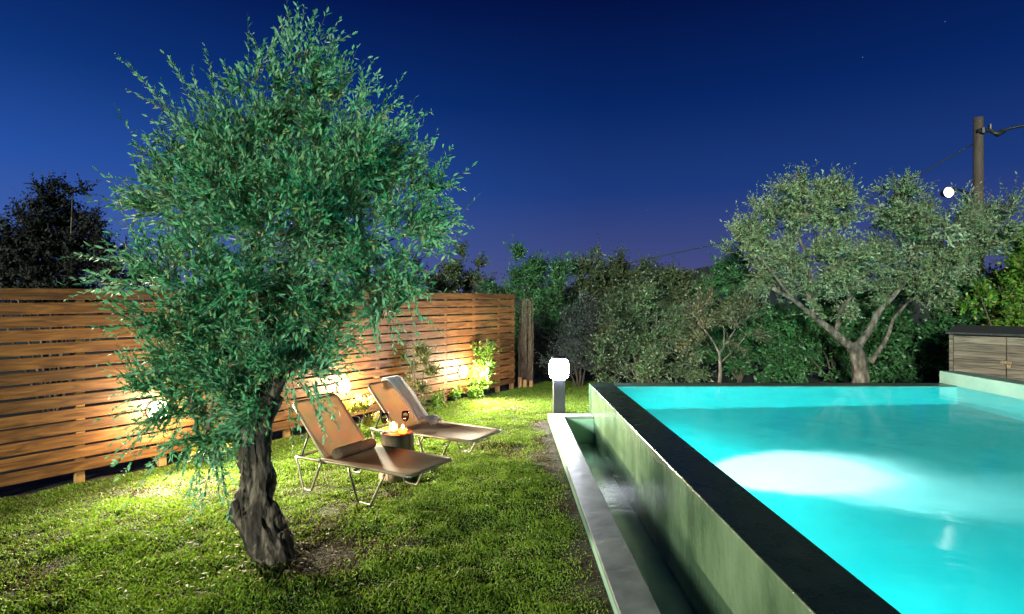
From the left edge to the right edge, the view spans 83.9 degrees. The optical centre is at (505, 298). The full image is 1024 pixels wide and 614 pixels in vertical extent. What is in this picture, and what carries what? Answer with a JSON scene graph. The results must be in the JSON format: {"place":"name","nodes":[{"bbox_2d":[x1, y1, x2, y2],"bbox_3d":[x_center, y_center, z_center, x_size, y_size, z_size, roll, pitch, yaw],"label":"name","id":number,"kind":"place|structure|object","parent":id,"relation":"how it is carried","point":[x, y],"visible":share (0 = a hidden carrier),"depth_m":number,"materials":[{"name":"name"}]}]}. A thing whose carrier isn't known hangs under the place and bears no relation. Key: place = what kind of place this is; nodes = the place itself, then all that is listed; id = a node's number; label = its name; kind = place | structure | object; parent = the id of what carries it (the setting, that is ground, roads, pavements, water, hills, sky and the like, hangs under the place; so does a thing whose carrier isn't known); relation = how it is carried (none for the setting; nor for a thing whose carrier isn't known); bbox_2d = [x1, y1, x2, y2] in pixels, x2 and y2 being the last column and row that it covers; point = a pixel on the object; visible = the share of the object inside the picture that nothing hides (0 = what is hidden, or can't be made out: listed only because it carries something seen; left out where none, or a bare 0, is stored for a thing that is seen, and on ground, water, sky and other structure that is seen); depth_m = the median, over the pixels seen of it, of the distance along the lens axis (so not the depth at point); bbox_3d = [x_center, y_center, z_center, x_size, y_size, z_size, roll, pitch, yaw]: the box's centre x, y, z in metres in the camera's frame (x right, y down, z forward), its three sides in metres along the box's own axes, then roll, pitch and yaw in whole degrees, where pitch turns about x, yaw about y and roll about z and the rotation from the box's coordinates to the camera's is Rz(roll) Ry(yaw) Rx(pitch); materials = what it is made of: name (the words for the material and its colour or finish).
{"place":"outdoors","nodes":[
{"label":"outdoors","id":0,"kind":"place"},
{"bbox_2d":[0,380,618,613],"bbox_3d":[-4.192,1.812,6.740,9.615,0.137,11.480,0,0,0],"label":"lawn","id":1,"kind":"structure","parent":0,"point":[39,485],"depth_m":4.31,"materials":[{"name":"plant"}]},
{"bbox_2d":[190,426,231,461],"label":"ground plant","id":2,"kind":"object","parent":1,"relation":"on","point":[193,450],"visible":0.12,"depth_m":6.23,"materials":[{"name":"yellow plant"}]},
{"bbox_2d":[0,288,514,486],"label":"wooden fence","id":3,"kind":"object","parent":1,"relation":"on","point":[79,320],"visible":0.53,"depth_m":5.71,"materials":[{"name":"brown wood"}]},
{"bbox_2d":[146,401,165,416],"bbox_3d":[-3.709,1.193,6.077,0.088,0.210,0.210,0,0,37],"label":"fence lamp","id":4,"kind":"object","parent":3,"relation":"attached to","point":[151,405],"visible":0.12,"depth_m":6.02,"materials":[{"name":"white glass"}]},
{"bbox_2d":[337,379,349,393],"bbox_3d":[-2.267,1.243,8.007,0.088,0.210,0.210,0,0,37],"label":"fence lamp","id":5,"kind":"object","parent":3,"relation":"attached to","point":[346,387],"visible":0.8,"depth_m":7.97,"materials":[{"name":"white glass"}]},
{"bbox_2d":[458,365,467,376],"bbox_3d":[-0.743,1.286,10.047,0.088,0.210,0.210,0,0,37],"label":"fence lamp","id":6,"kind":"object","parent":3,"relation":"attached to","point":[462,370],"visible":1,"depth_m":10.00,"materials":[{"name":"white glass"}]},
{"bbox_2d":[57,0,476,565],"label":"olive tree","id":7,"kind":"object","parent":1,"relation":"on","point":[241,172],"visible":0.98,"depth_m":3.75,"materials":[{"name":"green plant"}]},
{"bbox_2d":[33,478,523,613],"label":"fallen leaves","id":8,"kind":"object","parent":1,"relation":"on","point":[225,567],"visible":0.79,"depth_m":3.82,"materials":[{"name":"brown plant"}]},
{"bbox_2d":[343,394,379,430],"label":"ground plant","id":9,"kind":"object","parent":1,"relation":"on","point":[360,403],"visible":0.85,"depth_m":7.71,"materials":[{"name":"yellow plant"}]},
{"bbox_2d":[293,393,451,505],"bbox_3d":[-1.281,1.392,5.340,1.490,0.812,0.656,0,0,30],"label":"sun lounger","id":10,"kind":"object","parent":1,"relation":"on","point":[398,462],"visible":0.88,"depth_m":5.37,"materials":[{"name":"brown fabric"},{"name":"champagne aluminium"}]},
{"bbox_2d":[332,438,375,458],"bbox_3d":[-1.446,1.430,5.432,0.117,0.106,0.491,0,0,30],"label":"rolled towel","id":11,"kind":"object","parent":10,"relation":"on","point":[352,448],"visible":1,"depth_m":5.36,"materials":[{"name":"brown fabric"}]},
{"bbox_2d":[378,428,413,481],"bbox_3d":[-1.118,1.593,5.820,0.368,0.454,0.372,0,0,0],"label":"log table","id":12,"kind":"object","parent":1,"relation":"on","point":[396,439],"visible":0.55,"depth_m":5.69,"materials":[{"name":"brown wood"}]},
{"bbox_2d":[381,413,388,433],"bbox_3d":[-1.228,1.264,5.770,0.080,0.199,0.080,0,0,0],"label":"wine glass","id":13,"kind":"object","parent":12,"relation":"on","point":[384,420],"visible":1,"depth_m":5.75,"materials":[{"name":"red"}]},
{"bbox_2d":[389,422,396,431],"bbox_3d":[-1.158,1.314,5.850,0.082,0.099,0.082,0,0,0],"label":"candle jar","id":14,"kind":"object","parent":12,"relation":"on","point":[392,426],"visible":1,"depth_m":5.82,"materials":[{"name":"white glass"}]},
{"bbox_2d":[399,425,406,433],"bbox_3d":[-1.043,1.317,5.750,0.082,0.093,0.082,0,0,0],"label":"candle jar","id":15,"kind":"object","parent":12,"relation":"on","point":[402,429],"visible":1,"depth_m":5.73,"materials":[{"name":"yellow glass"}]},
{"bbox_2d":[401,411,408,430],"bbox_3d":[-1.040,1.264,5.880,0.080,0.199,0.080,0,0,0],"label":"wine glass","id":16,"kind":"object","parent":12,"relation":"on","point":[405,418],"visible":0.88,"depth_m":5.86,"materials":[{"name":"red"}]},
{"bbox_2d":[395,335,444,408],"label":"climbing shrub","id":17,"kind":"object","parent":1,"relation":"on","point":[430,370],"visible":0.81,"depth_m":8.89,"materials":[{"name":"green plant"}]},
{"bbox_2d":[368,380,500,455],"bbox_3d":[-0.841,1.392,6.480,1.490,0.812,0.656,0,0,30],"label":"sun lounger","id":18,"kind":"object","parent":1,"relation":"on","point":[388,400],"visible":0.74,"depth_m":6.53,"materials":[{"name":"brown fabric"},{"name":"champagne aluminium"}]},
{"bbox_2d":[381,375,442,424],"bbox_3d":[-1.148,1.215,6.836,0.785,0.506,0.314,0,0,29],"label":"throw blanket","id":19,"kind":"object","parent":18,"relation":"on","point":[404,390],"visible":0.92,"depth_m":6.87,"materials":[{"name":"white fabric"}]},
{"bbox_2d":[425,388,444,409],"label":"ground plant","id":20,"kind":"object","parent":1,"relation":"on","point":[436,400],"visible":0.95,"depth_m":9.13,"materials":[{"name":"green plant"}]},
{"bbox_2d":[448,381,477,400],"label":"ground plant","id":21,"kind":"object","parent":1,"relation":"on","point":[454,394],"visible":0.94,"depth_m":9.87,"materials":[{"name":"green plant"}]},
{"bbox_2d":[455,338,502,398],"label":"leafy shrub","id":22,"kind":"object","parent":1,"relation":"on","point":[481,379],"visible":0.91,"depth_m":10.11,"materials":[{"name":"green plant"}]},
{"bbox_2d":[518,377,521,386],"bbox_3d":[0.280,1.724,11.553,0.089,0.254,0.089,0,0,0],"label":"edging stake","id":23,"kind":"object","parent":1,"relation":"on","point":[519,381],"visible":0.79,"depth_m":11.52,"materials":[{"name":"brown wood"}]},
{"bbox_2d":[518,298,533,384],"bbox_3d":[0.409,0.891,11.771,0.328,1.819,0.118,0,0,0],"label":"brushwood screen","id":24,"kind":"object","parent":1,"relation":"on","point":[528,367],"visible":0.87,"depth_m":11.74,"materials":[{"name":"brown wood"}]},
{"bbox_2d":[549,356,568,412],"bbox_3d":[0.827,1.355,8.900,0.310,0.910,0.310,0,0,0],"label":"bollard lamp","id":25,"kind":"object","parent":1,"relation":"on","point":[558,369],"visible":0.95,"depth_m":8.81,"materials":[{"name":"white"}]},
{"bbox_2d":[534,285,613,386],"bbox_3d":[1.555,0.784,11.681,1.727,2.156,1.627,0,0,-33],"label":"shrub","id":26,"kind":"object","parent":1,"relation":"on","point":[574,341],"visible":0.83,"depth_m":11.51,"materials":[{"name":"green plant"}]},
{"bbox_2d":[0,301,1022,387],"bbox_3d":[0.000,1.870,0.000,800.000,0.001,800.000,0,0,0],"label":"ground","id":27,"kind":"structure","parent":0,"point":[816,378],"depth_m":15.88,"materials":[{"name":"green plant"}]},
{"bbox_2d":[0,170,162,411],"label":"dark tree","id":28,"kind":"object","parent":27,"relation":"on","point":[44,237],"visible":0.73,"depth_m":8.43,"materials":[{"name":"green plant"}]},
{"bbox_2d":[343,244,454,373],"bbox_3d":[-2.839,0.256,14.149,3.185,3.215,2.090,0,0,0],"label":"dark tree","id":29,"kind":"object","parent":27,"relation":"on","point":[427,278],"visible":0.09,"depth_m":13.96,"materials":[{"name":"green plant"}]},
{"bbox_2d":[410,234,517,365],"bbox_3d":[-1.070,0.263,14.991,3.265,3.881,2.633,0,0,-30],"label":"dark tree","id":30,"kind":"object","parent":27,"relation":"on","point":[452,273],"visible":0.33,"depth_m":14.64,"materials":[{"name":"green plant"}]},
{"bbox_2d":[472,234,596,373],"bbox_3d":[0.933,0.332,14.096,3.168,3.796,2.696,0,0,34],"label":"shrub","id":31,"kind":"object","parent":27,"relation":"on","point":[535,271],"visible":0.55,"depth_m":13.57,"materials":[{"name":"green plant"}]},
{"bbox_2d":[515,320,628,380],"bbox_3d":[1.445,1.609,12.969,2.642,2.252,1.973,0,0,0],"label":"shrub","id":32,"kind":"object","parent":27,"relation":"on","point":[539,345],"visible":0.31,"depth_m":12.81,"materials":[{"name":"green plant"}]},
{"bbox_2d":[544,233,672,372],"bbox_3d":[2.577,0.240,14.580,3.610,3.766,2.620,0,0,0],"label":"shrub","id":33,"kind":"object","parent":27,"relation":"on","point":[619,269],"visible":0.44,"depth_m":14.10,"materials":[{"name":"green plant"}]},
{"bbox_2d":[578,264,720,382],"bbox_3d":[2.607,0.772,11.077,2.757,2.785,2.436,0,0,0],"label":"shrub","id":34,"kind":"object","parent":27,"relation":"on","point":[622,337],"visible":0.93,"depth_m":10.83,"materials":[{"name":"green plant"}]},
{"bbox_2d":[649,257,745,368],"bbox_3d":[4.804,0.524,15.260,3.412,3.430,2.278,0,0,0],"label":"shrub","id":35,"kind":"object","parent":27,"relation":"on","point":[679,288],"visible":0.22,"depth_m":14.86,"materials":[{"name":"green plant"}]},
{"bbox_2d":[666,277,778,382],"bbox_3d":[3.845,0.582,10.034,2.085,2.019,1.389,0,0,10],"label":"sapling","id":36,"kind":"object","parent":27,"relation":"on","point":[718,316],"visible":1,"depth_m":10.00,"materials":[{"name":"green plant"}]},
{"bbox_2d":[690,233,803,382],"bbox_3d":[5.195,0.326,12.310,2.565,3.658,1.977,0,0,-33],"label":"shrub","id":37,"kind":"object","parent":27,"relation":"on","point":[737,368],"visible":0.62,"depth_m":12.10,"materials":[{"name":"green plant"}]},
{"bbox_2d":[589,371,1023,613],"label":"swimming pool","id":38,"kind":"structure","parent":27,"relation":"in","point":[725,543],"depth_m":3.80,"materials":[{"name":"stone"}]},
{"bbox_2d":[548,413,660,613],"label":"overflow trough","id":39,"kind":"object","parent":38,"relation":"attached to","point":[627,588],"visible":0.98,"depth_m":4.26,"materials":[{"name":"grey concrete"}]},
{"bbox_2d":[577,442,697,613],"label":"trough water","id":40,"kind":"structure","parent":39,"relation":"in","point":[668,592],"depth_m":4.81,"materials":[{"name":"green liquid"}]},
{"bbox_2d":[618,387,1023,613],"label":"pool water","id":41,"kind":"structure","parent":38,"relation":"in","point":[905,500],"depth_m":4.25,"materials":[{"name":"teal liquid"}]},
{"bbox_2d":[750,254,922,382],"bbox_3d":[7.238,0.710,12.697,3.821,3.729,2.648,0,0,-24],"label":"hedge","id":42,"kind":"object","parent":27,"relation":"on","point":[814,344],"visible":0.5,"depth_m":12.22,"materials":[{"name":"green plant"}]},
{"bbox_2d":[707,159,1023,382],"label":"olive tree","id":43,"kind":"object","parent":27,"relation":"on","point":[917,222],"visible":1,"depth_m":10.38,"materials":[{"name":"green plant"}]},
{"bbox_2d":[865,244,1022,382],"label":"hedge","id":44,"kind":"object","parent":27,"relation":"on","point":[928,350],"visible":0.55,"depth_m":11.45,"materials":[{"name":"green plant"}]},
{"bbox_2d":[973,116,991,324],"bbox_3d":[9.839,-0.976,11.765,0.308,5.551,0.270,0,0,0],"label":"utility pole","id":45,"kind":"object","parent":27,"relation":"on","point":[979,129],"visible":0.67,"depth_m":11.72,"materials":[{"name":"brown wood"}]},
{"bbox_2d":[625,144,973,263],"bbox_3d":[6.131,-2.000,13.174,7.626,2.423,0.300,0,0,23],"label":"power cable","id":46,"kind":"object","parent":45,"relation":"attached to","point":[838,211],"visible":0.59,"depth_m":12.41,"materials":[{"name":"black rubber"}]},
{"bbox_2d":[940,187,973,197],"bbox_3d":[9.180,-2.106,11.494,1.171,0.234,0.218,0,0,-23],"label":"flood lamp","id":47,"kind":"object","parent":45,"relation":"attached to","point":[946,192],"visible":0.95,"depth_m":11.25,"materials":[{"name":"white glass"}]},
{"bbox_2d":[990,124,1023,136],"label":"power cable","id":48,"kind":"object","parent":45,"relation":"attached to","point":[998,133],"visible":1,"depth_m":11.62,"materials":[{"name":"black rubber"}]},
{"bbox_2d":[945,325,1023,380],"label":"storage box","id":49,"kind":"object","parent":27,"relation":"on","point":[995,351],"visible":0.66,"depth_m":9.30,"materials":[{"name":"wood"}]},
{"bbox_2d":[1007,337,1023,380],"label":"door panel","id":50,"kind":"structure","parent":49,"relation":"in","point":[1016,372],"depth_m":8.99,"materials":[{"name":"wood"}]},
{"bbox_2d":[951,217,1023,325],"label":"shrub","id":51,"kind":"object","parent":27,"relation":"on","point":[1006,296],"visible":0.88,"depth_m":10.52,"materials":[{"name":"green plant"}]},
{"bbox_2d":[0,0,1023,300],"label":"sky","id":52,"kind":"structure","parent":0,"point":[643,123],"materials":[{"name":"blue"}]},
{"bbox_2d":[121,265,925,300],"bbox_3d":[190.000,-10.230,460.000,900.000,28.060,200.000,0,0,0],"label":"hills","id":53,"kind":"structure","parent":0,"point":[772,296],"depth_m":377.14,"materials":[{"name":"green plant"}]},
{"bbox_2d":[534,381,653,419],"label":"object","id":54,"kind":"structure","parent":0,"point":[536,382],"depth_m":11.11,"materials":[{"name":"plant"}]}
]}

